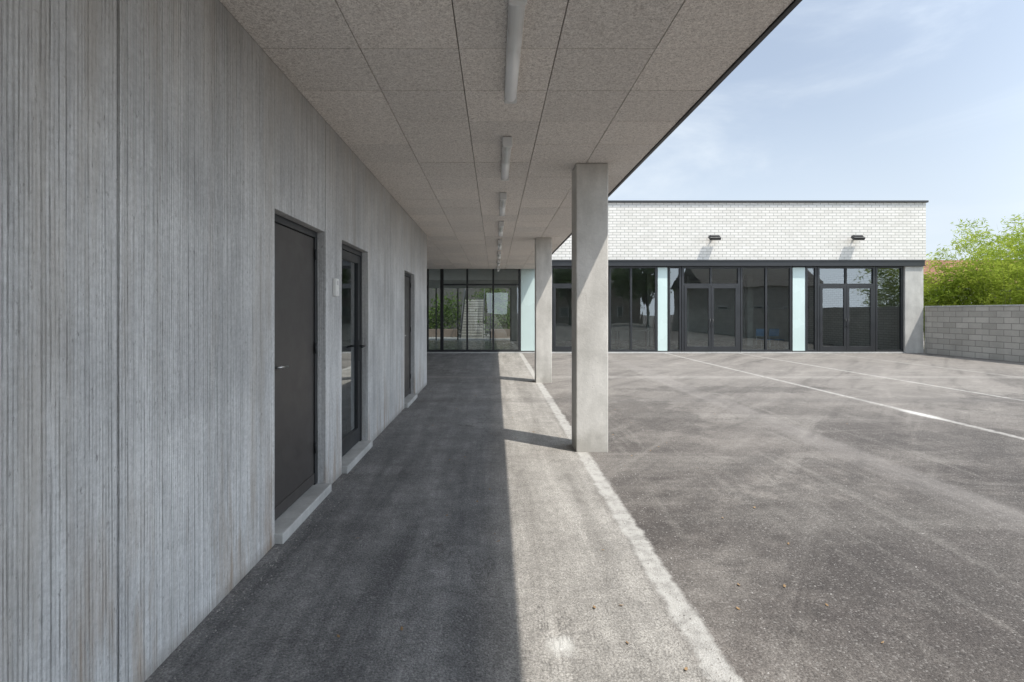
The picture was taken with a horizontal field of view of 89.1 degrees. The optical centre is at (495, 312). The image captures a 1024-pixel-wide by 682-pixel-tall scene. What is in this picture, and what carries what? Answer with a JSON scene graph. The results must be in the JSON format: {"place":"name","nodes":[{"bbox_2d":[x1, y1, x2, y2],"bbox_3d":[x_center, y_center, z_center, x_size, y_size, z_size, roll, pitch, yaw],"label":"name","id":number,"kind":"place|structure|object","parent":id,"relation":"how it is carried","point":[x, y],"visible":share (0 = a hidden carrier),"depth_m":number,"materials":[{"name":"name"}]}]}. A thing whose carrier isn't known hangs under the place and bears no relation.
{"place":"outdoors","nodes":[
{"label":"outdoors","id":0,"kind":"place"},
{"bbox_2d":[429,288,509,332],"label":"garden wall","id":1,"kind":"structure","parent":0,"point":[471,291],"depth_m":38.60,"materials":[{"name":"green plant"}]},
{"bbox_2d":[145,333,1023,681],"bbox_3d":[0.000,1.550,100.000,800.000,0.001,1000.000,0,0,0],"label":"ground","id":2,"kind":"structure","parent":0,"point":[773,437],"depth_m":3.58,"materials":[{"name":"grey asphalt"}]},
{"bbox_2d":[0,0,426,681],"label":"board marked wall","id":3,"kind":"structure","parent":2,"relation":"on","point":[162,162],"depth_m":2.23,"materials":[{"name":"concrete"}]},
{"bbox_2d":[333,278,338,295],"bbox_3d":[-1.449,-0.230,4.745,0.042,0.160,0.090,0,0,0],"label":"wall intercom","id":4,"kind":"object","parent":3,"relation":"attached to","point":[335,287],"depth_m":4.70,"materials":[{"name":"white plastic"}]},
{"bbox_2d":[275,483,331,543],"bbox_3d":[-1.558,1.514,3.990,0.285,0.072,1.036,0,0,0],"label":"door sill","id":5,"kind":"structure","parent":2,"relation":"on","point":[291,519],"depth_m":3.90,"materials":[{"name":"concrete"}]},
{"bbox_2d":[275,473,313,519],"bbox_3d":[-1.548,1.417,3.990,0.008,0.088,0.916,0,0,0],"label":"kick rail","id":6,"kind":"object","parent":5,"relation":"on","point":[284,505],"visible":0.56,"depth_m":3.98,"materials":[{"name":"metal"}]},
{"bbox_2d":[275,214,316,484],"bbox_3d":[-1.570,0.390,3.990,0.060,2.170,1.040,0,0,0],"label":"frame","id":7,"kind":"object","parent":5,"relation":"on","point":[287,223],"visible":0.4,"depth_m":4.46,"materials":[{"name":"metal"}]},
{"bbox_2d":[275,237,311,502],"bbox_3d":[-1.549,0.404,3.990,0.006,1.878,0.800,0,0,0],"label":"door","id":8,"kind":"structure","parent":7,"relation":"attached to","point":[293,352],"depth_m":3.97,"materials":[{"name":"paint"}]},
{"bbox_2d":[275,365,288,368],"bbox_3d":[-1.493,0.382,3.644,0.058,0.025,0.146,0,0,23],"label":"handle","id":9,"kind":"object","parent":8,"relation":"attached to","point":[281,367],"visible":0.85,"depth_m":3.60,"materials":[{"name":"metal"}]},
{"bbox_2d":[275,223,313,506],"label":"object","id":10,"kind":"object","parent":7,"relation":"attached to","point":[288,234],"visible":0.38,"depth_m":4.30,"materials":[{"name":"paint"}]},
{"bbox_2d":[342,441,372,473],"bbox_3d":[-1.558,1.514,5.505,0.285,0.072,1.026,0,0,0],"label":"door sill","id":11,"kind":"structure","parent":2,"relation":"on","point":[354,455],"depth_m":5.43,"materials":[{"name":"concrete"}]},
{"bbox_2d":[342,243,361,440],"bbox_3d":[-1.570,0.388,5.505,0.060,2.175,1.030,0,0,0],"label":"frame","id":12,"kind":"object","parent":11,"relation":"on","point":[351,250],"visible":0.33,"depth_m":5.96,"materials":[{"name":"metal"}]},
{"bbox_2d":[342,250,359,456],"bbox_3d":[-1.571,0.411,5.505,0.047,2.103,0.910,0,0,0],"label":"leaf","id":13,"kind":"object","parent":12,"relation":"attached to","point":[350,440],"visible":0.45,"depth_m":5.88,"materials":[{"name":"metal"}]},
{"bbox_2d":[342,259,355,438],"bbox_3d":[-1.570,0.374,5.505,0.001,1.858,0.740,0,0,0],"label":"pane","id":14,"kind":"object","parent":13,"relation":"in","point":[348,347],"visible":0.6,"depth_m":5.57,"materials":[{"name":"clear glass"}]},
{"bbox_2d":[404,394,417,407],"bbox_3d":[-1.558,1.514,8.970,0.285,0.072,1.056,0,0,0],"label":"door sill","id":15,"kind":"structure","parent":2,"relation":"on","point":[409,399],"depth_m":8.91,"materials":[{"name":"concrete"}]},
{"bbox_2d":[404,388,409,397],"bbox_3d":[-1.548,1.417,8.970,0.008,0.088,0.936,0,0,0],"label":"kick rail","id":16,"kind":"object","parent":15,"relation":"on","point":[407,392],"visible":0.56,"depth_m":9.16,"materials":[{"name":"metal"}]},
{"bbox_2d":[404,272,410,393],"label":"frame","id":17,"kind":"object","parent":15,"relation":"on","point":[407,275],"visible":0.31,"depth_m":9.46,"materials":[{"name":"metal"}]},
{"bbox_2d":[404,282,408,390],"bbox_3d":[-1.549,0.406,8.970,0.006,1.873,0.820,0,0,0],"label":"door","id":18,"kind":"structure","parent":17,"relation":"attached to","point":[406,332],"depth_m":9.07,"materials":[{"name":"paint"}]},
{"bbox_2d":[404,276,409,392],"bbox_3d":[-1.573,0.416,8.970,0.043,2.093,0.940,0,0,0],"label":"leaf","id":19,"kind":"object","parent":17,"relation":"attached to","point":[407,279],"visible":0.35,"depth_m":9.43,"materials":[{"name":"paint"}]},
{"bbox_2d":[429,288,509,335],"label":"shrubs","id":20,"kind":"object","parent":2,"relation":"on","point":[503,323],"visible":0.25,"depth_m":34.57,"materials":[{"name":"green plant"}]},
{"bbox_2d":[429,329,509,337],"bbox_3d":[-1.624,1.275,32.384,7.883,0.550,1.097,0,0,17],"label":"planter","id":21,"kind":"object","parent":2,"relation":"on","point":[501,333],"visible":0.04,"depth_m":33.00,"materials":[{"name":"concrete"}]},
{"bbox_2d":[460,288,484,337],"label":"concrete staircase","id":22,"kind":"structure","parent":2,"relation":"on","point":[475,330],"depth_m":33.23,"materials":[{"name":"concrete"}]},
{"bbox_2d":[535,238,551,382],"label":"concrete column","id":23,"kind":"structure","parent":2,"relation":"on","point":[543,310],"depth_m":11.50,"materials":[{"name":"grey concrete"}]},
{"bbox_2d":[146,382,1023,681],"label":"loose grit","id":24,"kind":"object","parent":2,"relation":"on","point":[530,558],"visible":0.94,"depth_m":3.04,"materials":[{"name":"grey gravel"}]},
{"bbox_2d":[572,163,607,451],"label":"concrete column","id":25,"kind":"structure","parent":2,"relation":"on","point":[589,307],"depth_m":5.77,"materials":[{"name":"grey concrete"}]},
{"bbox_2d":[429,280,788,339],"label":"wall","id":26,"kind":"structure","parent":2,"relation":"on","point":[777,307],"depth_m":28.73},
{"bbox_2d":[435,288,510,339],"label":"mullions","id":27,"kind":"object","parent":26,"relation":"attached to","point":[458,313],"visible":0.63,"depth_m":28.78,"materials":[{"name":"metal"}]},
{"bbox_2d":[429,340,842,351],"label":"interior floor","id":28,"kind":"structure","parent":2,"relation":"on","point":[500,344],"depth_m":24.77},
{"bbox_2d":[553,273,688,343],"bbox_3d":[6.050,-0.131,26.070,6.900,3.302,5.280,0,0,0],"label":"interior partition","id":29,"kind":"object","parent":28,"relation":"on","point":[674,310],"visible":0.39,"depth_m":27.11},
{"bbox_2d":[756,329,770,348],"bbox_3d":[10.750,1.085,20.844,0.400,0.870,0.431,0,0,0],"label":"blue chair","id":30,"kind":"object","parent":28,"relation":"on","point":[759,332],"visible":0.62,"depth_m":21.02,"materials":[{"name":"plastic"}]},
{"bbox_2d":[769,329,784,348],"bbox_3d":[11.250,1.085,20.786,0.400,0.870,0.431,0,0,0],"label":"blue chair","id":31,"kind":"object","parent":28,"relation":"on","point":[773,332],"visible":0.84,"depth_m":20.96,"materials":[{"name":"plastic"}]},
{"bbox_2d":[427,352,904,352],"bbox_3d":[3.306,1.528,19.940,24.612,0.045,0.220,0,0,0],"label":"threshold","id":32,"kind":"object","parent":2,"relation":"on","point":[677,352],"visible":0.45,"depth_m":19.83,"materials":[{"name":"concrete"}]},
{"bbox_2d":[427,269,441,351],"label":"frame","id":33,"kind":"object","parent":32,"relation":"on","point":[434,350],"visible":0.15,"depth_m":19.90,"materials":[{"name":"metal"}]},
{"bbox_2d":[442,269,519,351],"bbox_3d":[-0.544,-0.133,19.945,3.004,3.273,0.090,0,0,0],"label":"frame","id":34,"kind":"object","parent":32,"relation":"on","point":[480,350],"visible":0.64,"depth_m":19.90,"materials":[{"name":"metal"}]},
{"bbox_2d":[552,266,571,351],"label":"frame","id":35,"kind":"object","parent":32,"relation":"on","point":[561,267],"visible":0.24,"depth_m":19.89,"materials":[{"name":"metal"}]},
{"bbox_2d":[553,286,571,351],"bbox_3d":[2.715,0.233,19.910,1.003,2.515,0.060,0,0,0],"label":"leaf","id":36,"kind":"object","parent":35,"relation":"attached to","point":[562,348],"visible":0.56,"depth_m":19.88,"materials":[{"name":"metal"}]},
{"bbox_2d":[609,266,656,351],"bbox_3d":[5.278,-0.133,19.945,1.842,3.273,0.090,0,0,0],"label":"frame","id":37,"kind":"object","parent":32,"relation":"on","point":[631,349],"visible":1,"depth_m":19.90,"materials":[{"name":"metal"}]},
{"bbox_2d":[668,266,680,351],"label":"frame","id":38,"kind":"object","parent":32,"relation":"on","point":[674,350],"visible":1,"depth_m":19.90,"materials":[{"name":"metal"}]},
{"bbox_2d":[681,266,739,351],"bbox_3d":[8.258,-0.133,19.940,2.233,3.273,0.090,0,0,0],"label":"frame","id":39,"kind":"object","parent":32,"relation":"on","point":[710,268],"visible":1,"depth_m":19.89,"materials":[{"name":"metal"}]},
{"bbox_2d":[684,286,710,351],"bbox_3d":[7.743,0.233,19.910,1.021,2.515,0.060,0,0,0],"label":"leaf","id":40,"kind":"object","parent":39,"relation":"attached to","point":[697,348],"visible":1,"depth_m":19.88,"materials":[{"name":"metal"}]},
{"bbox_2d":[711,286,737,351],"bbox_3d":[8.773,0.233,19.910,1.022,2.515,0.060,0,0,0],"label":"leaf","id":41,"kind":"object","parent":39,"relation":"attached to","point":[724,348],"visible":1,"depth_m":19.88,"materials":[{"name":"metal"}]},
{"bbox_2d":[740,266,791,351],"bbox_3d":[10.371,-0.133,19.945,1.952,3.273,0.090,0,0,0],"label":"frame","id":42,"kind":"object","parent":32,"relation":"on","point":[765,349],"visible":1,"depth_m":19.90,"materials":[{"name":"metal"}]},
{"bbox_2d":[805,266,816,351],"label":"frame","id":43,"kind":"object","parent":32,"relation":"on","point":[806,310],"visible":1,"depth_m":19.90,"materials":[{"name":"metal"}]},
{"bbox_2d":[817,266,874,351],"bbox_3d":[13.434,-0.133,19.940,2.214,3.273,0.090,0,0,0],"label":"frame","id":44,"kind":"object","parent":32,"relation":"on","point":[845,268],"visible":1,"depth_m":19.89,"materials":[{"name":"metal"}]},
{"bbox_2d":[820,286,846,351],"bbox_3d":[12.924,0.233,19.910,1.012,2.515,0.060,0,0,0],"label":"leaf","id":45,"kind":"object","parent":44,"relation":"attached to","point":[843,348],"visible":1,"depth_m":19.88,"materials":[{"name":"metal"}]},
{"bbox_2d":[847,286,872,351],"bbox_3d":[13.944,0.233,19.910,1.012,2.515,0.060,0,0,0],"label":"leaf","id":46,"kind":"object","parent":44,"relation":"attached to","point":[860,348],"visible":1,"depth_m":19.88,"materials":[{"name":"metal"}]},
{"bbox_2d":[875,266,902,351],"bbox_3d":[15.086,-0.133,19.945,1.048,3.273,0.090,0,0,0],"label":"frame","id":47,"kind":"object","parent":32,"relation":"on","point":[876,314],"visible":1,"depth_m":19.90,"materials":[{"name":"metal"}]},
{"bbox_2d":[337,354,1018,669],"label":"fallen leaves","id":48,"kind":"object","parent":2,"relation":"on","point":[685,668],"visible":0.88,"depth_m":2.93,"materials":[{"name":"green plant"}]},
{"bbox_2d":[808,268,896,348],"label":"side wall","id":49,"kind":"structure","parent":2,"relation":"on","point":[859,316],"depth_m":23.25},
{"bbox_2d":[897,266,922,352],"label":"concrete pier","id":50,"kind":"structure","parent":2,"relation":"on","point":[912,309],"depth_m":19.83,"materials":[{"name":"grey concrete"}]},
{"bbox_2d":[552,260,925,265],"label":"steel lintel","id":51,"kind":"structure","parent":50,"relation":"on","point":[756,262],"depth_m":19.79,"materials":[{"name":"metal"}]},
{"bbox_2d":[219,0,801,268],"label":"canopy","id":52,"kind":"object","parent":51,"relation":"attached to","point":[405,98],"visible":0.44,"depth_m":3.84,"materials":[{"name":"grey concrete"}]},
{"bbox_2d":[498,239,501,249],"bbox_3d":[0.115,-1.609,12.335,0.094,0.097,1.278,0,0,0],"label":"fluorescent ceiling light","id":53,"kind":"object","parent":52,"relation":"attached to","point":[499,244],"visible":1,"depth_m":12.04,"materials":[{"name":"white plastic"}]},
{"bbox_2d":[498,221,503,236],"bbox_3d":[0.115,-1.609,10.065,0.094,0.097,1.278,0,0,0],"label":"fluorescent ceiling light","id":54,"kind":"object","parent":52,"relation":"attached to","point":[501,227],"visible":1,"depth_m":9.79,"materials":[{"name":"white plastic"}]},
{"bbox_2d":[499,192,506,215],"bbox_3d":[0.115,-1.609,7.795,0.094,0.097,1.278,0,0,0],"label":"fluorescent ceiling light","id":55,"kind":"object","parent":52,"relation":"attached to","point":[503,196],"visible":1,"depth_m":7.49,"materials":[{"name":"white plastic"}]},
{"bbox_2d":[501,137,511,180],"bbox_3d":[0.115,-1.609,5.525,0.094,0.097,1.278,0,0,0],"label":"fluorescent ceiling light","id":56,"kind":"object","parent":52,"relation":"attached to","point":[506,150],"visible":1,"depth_m":5.28,"materials":[{"name":"white plastic"}]},
{"bbox_2d":[504,0,526,103],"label":"fluorescent ceiling light","id":57,"kind":"object","parent":52,"relation":"attached to","point":[516,14],"visible":1,"depth_m":3.09,"materials":[{"name":"white plastic"}]},
{"bbox_2d":[552,203,925,259],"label":"brick upper wall","id":58,"kind":"structure","parent":51,"relation":"on","point":[751,231],"depth_m":19.90,"materials":[{"name":"white brick"}]},
{"bbox_2d":[708,235,720,239],"bbox_3d":[8.304,-2.840,19.735,0.420,0.203,0.329,0,0,0],"label":"wall floodlight","id":59,"kind":"object","parent":58,"relation":"attached to","point":[714,237],"depth_m":19.61,"materials":[{"name":"metal"}]},
{"bbox_2d":[608,200,928,202],"bbox_3d":[3.770,-4.245,24.410,25.539,0.075,9.140,0,0,0],"label":"coping","id":60,"kind":"object","parent":58,"relation":"on","point":[768,201],"visible":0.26,"depth_m":19.84,"materials":[{"name":"metal"}]},
{"bbox_2d":[851,235,864,239],"bbox_3d":[13.730,-2.840,19.735,0.420,0.203,0.329,0,0,0],"label":"wall floodlight","id":61,"kind":"object","parent":58,"relation":"attached to","point":[857,237],"depth_m":19.61,"materials":[{"name":"metal"}]},
{"bbox_2d":[893,262,976,350],"bbox_3d":[17.526,-0.241,20.812,2.585,3.582,2.606,0,0,40],"label":"bamboo plant","id":62,"kind":"object","parent":2,"relation":"on","point":[928,295],"visible":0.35,"depth_m":20.39,"materials":[{"name":"green plant"}]},
{"bbox_2d":[923,233,1023,305],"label":"bamboo plant","id":63,"kind":"object","parent":2,"relation":"on","point":[953,269],"visible":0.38,"depth_m":20.16,"materials":[{"name":"green plant"}]},
{"bbox_2d":[929,306,1023,362],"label":"blocks","id":64,"kind":"structure","parent":2,"relation":"on","point":[994,333],"depth_m":17.63,"materials":[{"name":"concrete"}]},
{"bbox_2d":[925,307,928,353],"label":"return blocks","id":65,"kind":"structure","parent":64,"relation":"attached to","point":[927,330],"depth_m":19.69,"materials":[{"name":"concrete"}]},
{"bbox_2d":[924,305,1023,306],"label":"capping","id":66,"kind":"object","parent":64,"relation":"on","point":[974,306],"visible":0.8,"depth_m":17.73,"materials":[{"name":"concrete"}]},
{"bbox_2d":[939,221,1023,304],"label":"bamboo plant","id":67,"kind":"object","parent":2,"relation":"on","point":[997,283],"visible":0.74,"depth_m":19.18,"materials":[{"name":"green plant"}]},
{"bbox_2d":[950,213,1023,304],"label":"bamboo plant","id":68,"kind":"object","parent":2,"relation":"on","point":[995,241],"visible":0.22,"depth_m":20.36,"materials":[{"name":"green plant"}]},
{"bbox_2d":[950,219,1023,304],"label":"bamboo plant","id":69,"kind":"object","parent":2,"relation":"on","point":[990,250],"visible":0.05,"depth_m":22.80,"materials":[{"name":"green plant"}]},
{"bbox_2d":[1000,215,1023,282],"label":"bamboo plant","id":70,"kind":"object","parent":2,"relation":"on","point":[1018,216],"visible":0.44,"depth_m":20.97,"materials":[{"name":"green plant"}]},
{"bbox_2d":[1002,226,1023,302],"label":"bamboo plant","id":71,"kind":"object","parent":2,"relation":"on","point":[1018,252],"visible":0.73,"depth_m":18.81,"materials":[{"name":"green plant"}]},
{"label":"walls","id":72,"kind":"object","parent":2,"relation":"on","visible":0},
{"bbox_2d":[923,260,990,284],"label":"roof","id":73,"kind":"structure","parent":72,"relation":"on","point":[925,269],"depth_m":48.27,"materials":[{"name":"tile"}]},
{"bbox_2d":[429,266,893,279],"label":"interior ceiling","id":74,"kind":"structure","parent":0,"point":[624,274],"depth_m":23.84,"materials":[{"name":"grey"}]},
{"bbox_2d":[646,274,821,345],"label":"interior column","id":75,"kind":"structure","parent":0,"point":[748,307],"depth_m":23.93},
{"bbox_2d":[608,0,1023,259],"label":"sky","id":76,"kind":"structure","parent":0,"point":[843,99],"materials":[{"name":"blue"}]},
{"bbox_3d":[1.282,-0.133,19.940,0.589,3.273,0.044,0,0,0],"label":"panel trim","id":77,"kind":"object","parent":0,"visible":0},
{"bbox_2d":[521,269,534,350],"bbox_3d":[1.282,-0.133,19.940,0.589,3.193,0.040,0,0,0],"label":"frosted panel","id":78,"kind":"object","parent":77,"relation":"attached to","point":[527,309],"visible":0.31,"depth_m":19.92,"materials":[{"name":"white glass"}]},
{"bbox_3d":[6.413,-0.133,19.940,0.367,3.273,0.044,0,0,0],"label":"panel trim","id":79,"kind":"object","parent":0,"visible":0},
{"bbox_2d":[658,267,666,350],"bbox_3d":[6.413,-0.133,19.940,0.368,3.193,0.040,0,0,0],"label":"frosted panel","id":80,"kind":"object","parent":79,"relation":"attached to","point":[662,308],"visible":1,"depth_m":19.92,"materials":[{"name":"white glass"}]},
{"bbox_3d":[11.635,-0.133,19.940,0.478,3.273,0.044,0,0,0],"label":"panel trim","id":81,"kind":"object","parent":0,"visible":0},
{"bbox_2d":[792,267,804,350],"bbox_3d":[11.635,-0.133,19.940,0.478,3.193,0.040,0,0,0],"label":"frosted panel","id":82,"kind":"object","parent":81,"relation":"attached to","point":[798,308],"visible":1,"depth_m":19.92,"materials":[{"name":"white glass"}]}
]}

